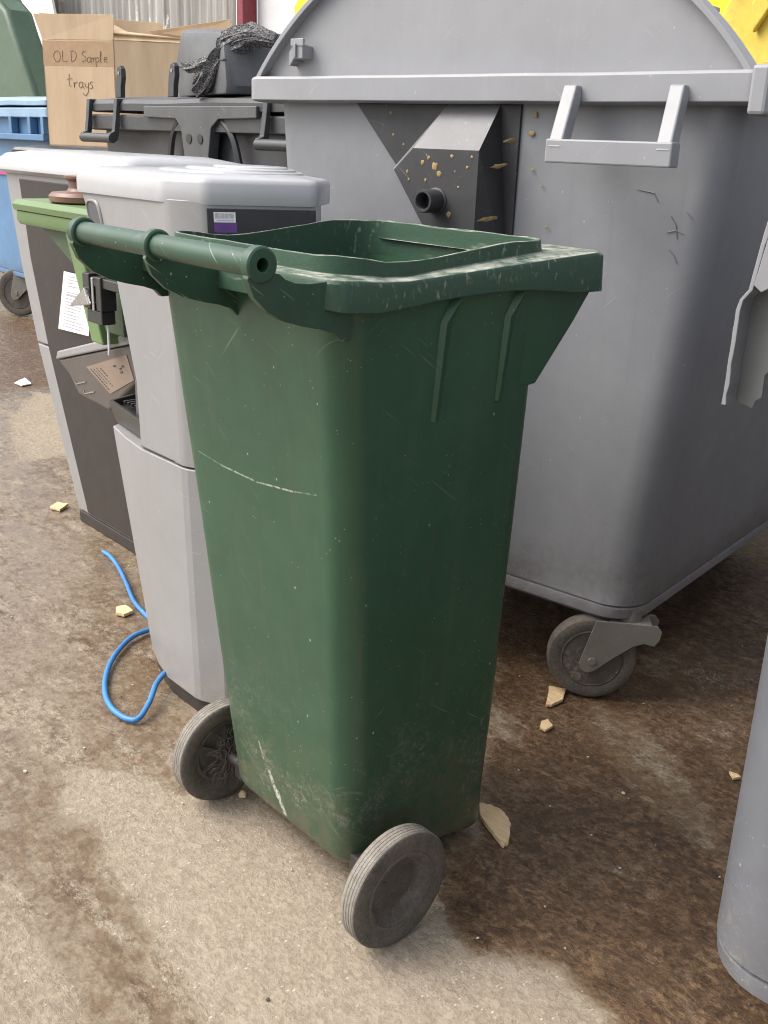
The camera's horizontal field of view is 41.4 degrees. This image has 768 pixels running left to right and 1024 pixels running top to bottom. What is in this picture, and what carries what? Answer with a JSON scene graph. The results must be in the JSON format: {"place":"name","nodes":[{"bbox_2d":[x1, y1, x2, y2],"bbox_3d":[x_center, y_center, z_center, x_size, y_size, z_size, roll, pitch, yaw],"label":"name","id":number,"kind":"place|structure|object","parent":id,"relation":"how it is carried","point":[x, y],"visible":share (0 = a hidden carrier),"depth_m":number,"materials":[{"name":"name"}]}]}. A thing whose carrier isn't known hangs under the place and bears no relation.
{"place":"outdoors","nodes":[
{"label":"outdoors","id":0,"kind":"place"},
{"bbox_2d":[54,0,297,33],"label":"boundary wall","id":1,"kind":"structure","parent":0,"point":[276,16],"depth_m":8.95,"materials":[{"name":"grey metal"}]},
{"bbox_2d":[0,272,767,1023],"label":"ground","id":2,"kind":"structure","parent":0,"point":[130,882],"depth_m":1.81,"materials":[{"name":"concrete"}]},
{"bbox_2d":[14,378,30,385],"bbox_3d":[-1.791,-0.642,5.022,0.073,0.007,0.169,-10,23,-30],"label":"paper scrap","id":3,"kind":"object","parent":2,"relation":"on","point":[23,382],"visible":1,"depth_m":5.00,"materials":[{"name":"white paper"}]},
{"bbox_2d":[0,0,45,96],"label":"waste container","id":4,"kind":"object","parent":2,"relation":"on","point":[22,72],"depth_m":8.76,"materials":[{"name":"green plastic"}]},
{"bbox_2d":[0,96,49,315],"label":"waste container","id":5,"kind":"object","parent":2,"relation":"on","point":[23,121],"visible":0.17,"depth_m":6.55,"materials":[{"name":"blue plastic"}]},
{"bbox_2d":[21,0,56,42],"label":"white sheet","id":6,"kind":"object","parent":2,"relation":"on","point":[39,6],"depth_m":10.41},
{"bbox_2d":[50,502,67,510],"bbox_3d":[-1.076,-0.018,3.362,0.044,0.010,0.070,6,20,9],"label":"stone","id":7,"kind":"object","parent":2,"relation":"on","point":[58,506],"visible":1,"depth_m":3.35,"materials":[{"name":"beige stone"}]},
{"bbox_2d":[12,145,107,151],"bbox_3d":[-1.467,-1.597,6.098,1.078,1.100,0.869,8,21,16],"label":"waste container","id":8,"kind":"object","parent":2,"relation":"on","point":[23,148],"depth_m":5.65,"materials":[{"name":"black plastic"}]},
{"bbox_2d":[33,13,232,147],"bbox_3d":[-1.240,-2.165,5.141,1.029,0.621,0.151,0,20,-5],"label":"cardboard box","id":9,"kind":"object","parent":8,"relation":"on","point":[85,56],"visible":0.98,"depth_m":5.07,"materials":[{"name":"brown cardboard"}]},
{"bbox_2d":[0,149,238,553],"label":"water cooler","id":10,"kind":"object","parent":2,"relation":"on","point":[86,425],"visible":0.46,"depth_m":3.08,"materials":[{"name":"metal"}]},
{"bbox_2d":[12,198,127,344],"bbox_3d":[-0.691,-0.601,2.515,0.234,0.306,0.523,-15,26,-39],"label":"caddy","id":11,"kind":"object","parent":10,"relation":"on","point":[51,219],"visible":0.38,"depth_m":2.41,"materials":[{"name":"green plastic"}]},
{"bbox_2d":[48,175,85,204],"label":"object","id":12,"kind":"object","parent":11,"relation":"on","point":[71,195],"visible":0.43,"depth_m":2.41,"materials":[{"name":"brown"}]},
{"bbox_2d":[58,271,88,335],"bbox_3d":[-0.906,-0.608,2.975,0.002,0.178,0.240,-15,26,-39],"label":"paper notice","id":13,"kind":"object","parent":10,"relation":"attached to","point":[72,319],"visible":0.83,"depth_m":2.99,"materials":[{"name":"white paper"}]},
{"bbox_2d":[116,605,132,616],"bbox_3d":[-0.679,0.257,2.641,0.043,0.010,0.053,-15,26,-39],"label":"stone","id":14,"kind":"object","parent":2,"relation":"on","point":[123,610],"visible":1,"depth_m":2.63,"materials":[{"name":"beige stone"}]},
{"bbox_2d":[101,550,165,722],"bbox_3d":[-0.640,0.264,2.575,0.146,0.040,0.980,-3,20,-15],"label":"cable","id":15,"kind":"object","parent":2,"relation":"on","point":[149,701],"visible":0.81,"depth_m":2.31,"materials":[{"name":"blue plastic"}]},
{"bbox_2d":[79,62,286,166],"bbox_3d":[-0.331,-0.965,4.004,1.122,1.411,1.468,-15,26,-39],"label":"waste container","id":16,"kind":"object","parent":2,"relation":"on","point":[247,130],"visible":0.14,"depth_m":3.48,"materials":[{"name":"black plastic"}]},
{"bbox_2d":[177,29,280,96],"bbox_3d":[-0.499,-1.571,3.559,0.318,0.227,0.566,-8,22,-27],"label":"plastic tub","id":17,"kind":"object","parent":16,"relation":"on","point":[236,73],"visible":0.36,"depth_m":3.33,"materials":[{"name":"grey plastic"}]},
{"bbox_2d":[181,22,279,97],"bbox_3d":[-0.526,-1.481,3.341,0.458,0.231,0.089,16,24,33],"label":"netting bundle","id":18,"kind":"object","parent":17,"relation":"on","point":[246,38],"visible":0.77,"depth_m":3.28,"materials":[{"name":"grey plastic"}]},
{"bbox_2d":[56,164,329,710],"bbox_3d":[-0.498,-0.228,2.368,0.355,1.118,1.049,-15,26,-39],"label":"water cooler","id":19,"kind":"object","parent":2,"relation":"on","point":[132,381],"visible":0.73,"depth_m":2.08,"materials":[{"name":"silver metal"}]},
{"bbox_2d":[113,424,227,702],"bbox_3d":[-0.357,0.089,2.303,0.345,0.513,0.598,-15,26,-39],"label":"lower door","id":20,"kind":"structure","parent":19,"relation":"in","point":[162,495],"depth_m":2.15,"materials":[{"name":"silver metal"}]},
{"bbox_2d":[238,790,246,797],"bbox_3d":[-0.267,0.533,1.922,0.015,0.014,0.018,-5,21,-20],"label":"stone","id":21,"kind":"object","parent":2,"relation":"on","point":[242,794],"visible":1,"depth_m":1.92,"materials":[{"name":"beige stone"}]},
{"bbox_2d":[67,216,602,948],"bbox_3d":[-0.075,0.088,1.626,0.640,1.058,0.514,-15,26,-39],"label":"wheelie bin","id":22,"kind":"object","parent":2,"relation":"on","point":[355,392],"visible":1,"depth_m":1.47,"materials":[{"name":"green plastic"}]},
{"bbox_2d":[9,498,742,1018],"bbox_3d":[-0.247,0.330,2.496,2.288,0.006,3.079,-15,26,-39],"label":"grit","id":23,"kind":"object","parent":2,"relation":"on","point":[183,802],"visible":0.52,"depth_m":1.93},
{"bbox_2d":[57,603,754,1009],"bbox_3d":[-0.247,0.329,2.497,2.276,0.005,3.090,-15,26,-39],"label":"grit","id":24,"kind":"object","parent":2,"relation":"on","point":[551,863],"visible":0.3,"depth_m":1.73,"materials":[{"name":"beige stone"}]},
{"bbox_2d":[479,803,510,847],"bbox_3d":[0.209,0.571,1.863,0.048,0.011,0.126,-5,21,-19],"label":"board scrap","id":25,"kind":"object","parent":2,"relation":"on","point":[496,821],"visible":1,"depth_m":1.86,"materials":[{"name":"beige wood"}]},
{"bbox_2d":[252,0,767,695],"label":"waste container","id":26,"kind":"object","parent":2,"relation":"on","point":[628,138],"visible":0.7,"depth_m":2.10,"materials":[{"name":"grey plastic"}]},
{"bbox_2d":[294,0,767,63],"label":"waste container","id":27,"kind":"object","parent":2,"relation":"on","point":[747,20],"visible":0.01,"depth_m":3.88,"materials":[{"name":"yellow plastic"}]},
{"bbox_2d":[540,719,552,731],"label":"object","id":28,"kind":"object","parent":2,"relation":"on","point":[546,725],"visible":1,"depth_m":2.19,"materials":[{"name":"beige stone"}]},
{"bbox_2d":[546,686,565,706],"bbox_3d":[0.390,0.420,2.307,0.040,0.009,0.090,7,20,12],"label":"board scrap","id":29,"kind":"object","parent":2,"relation":"on","point":[555,695],"visible":0.99,"depth_m":2.31,"materials":[{"name":"beige wood"}]},
{"bbox_2d":[729,771,740,779],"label":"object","id":30,"kind":"object","parent":2,"relation":"on","point":[734,776],"visible":1,"depth_m":2.04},
{"bbox_2d":[717,222,767,1003],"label":"waste container","id":31,"kind":"object","parent":2,"relation":"on","point":[742,933],"visible":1,"depth_m":1.25,"materials":[{"name":"grey plastic"}]}
]}

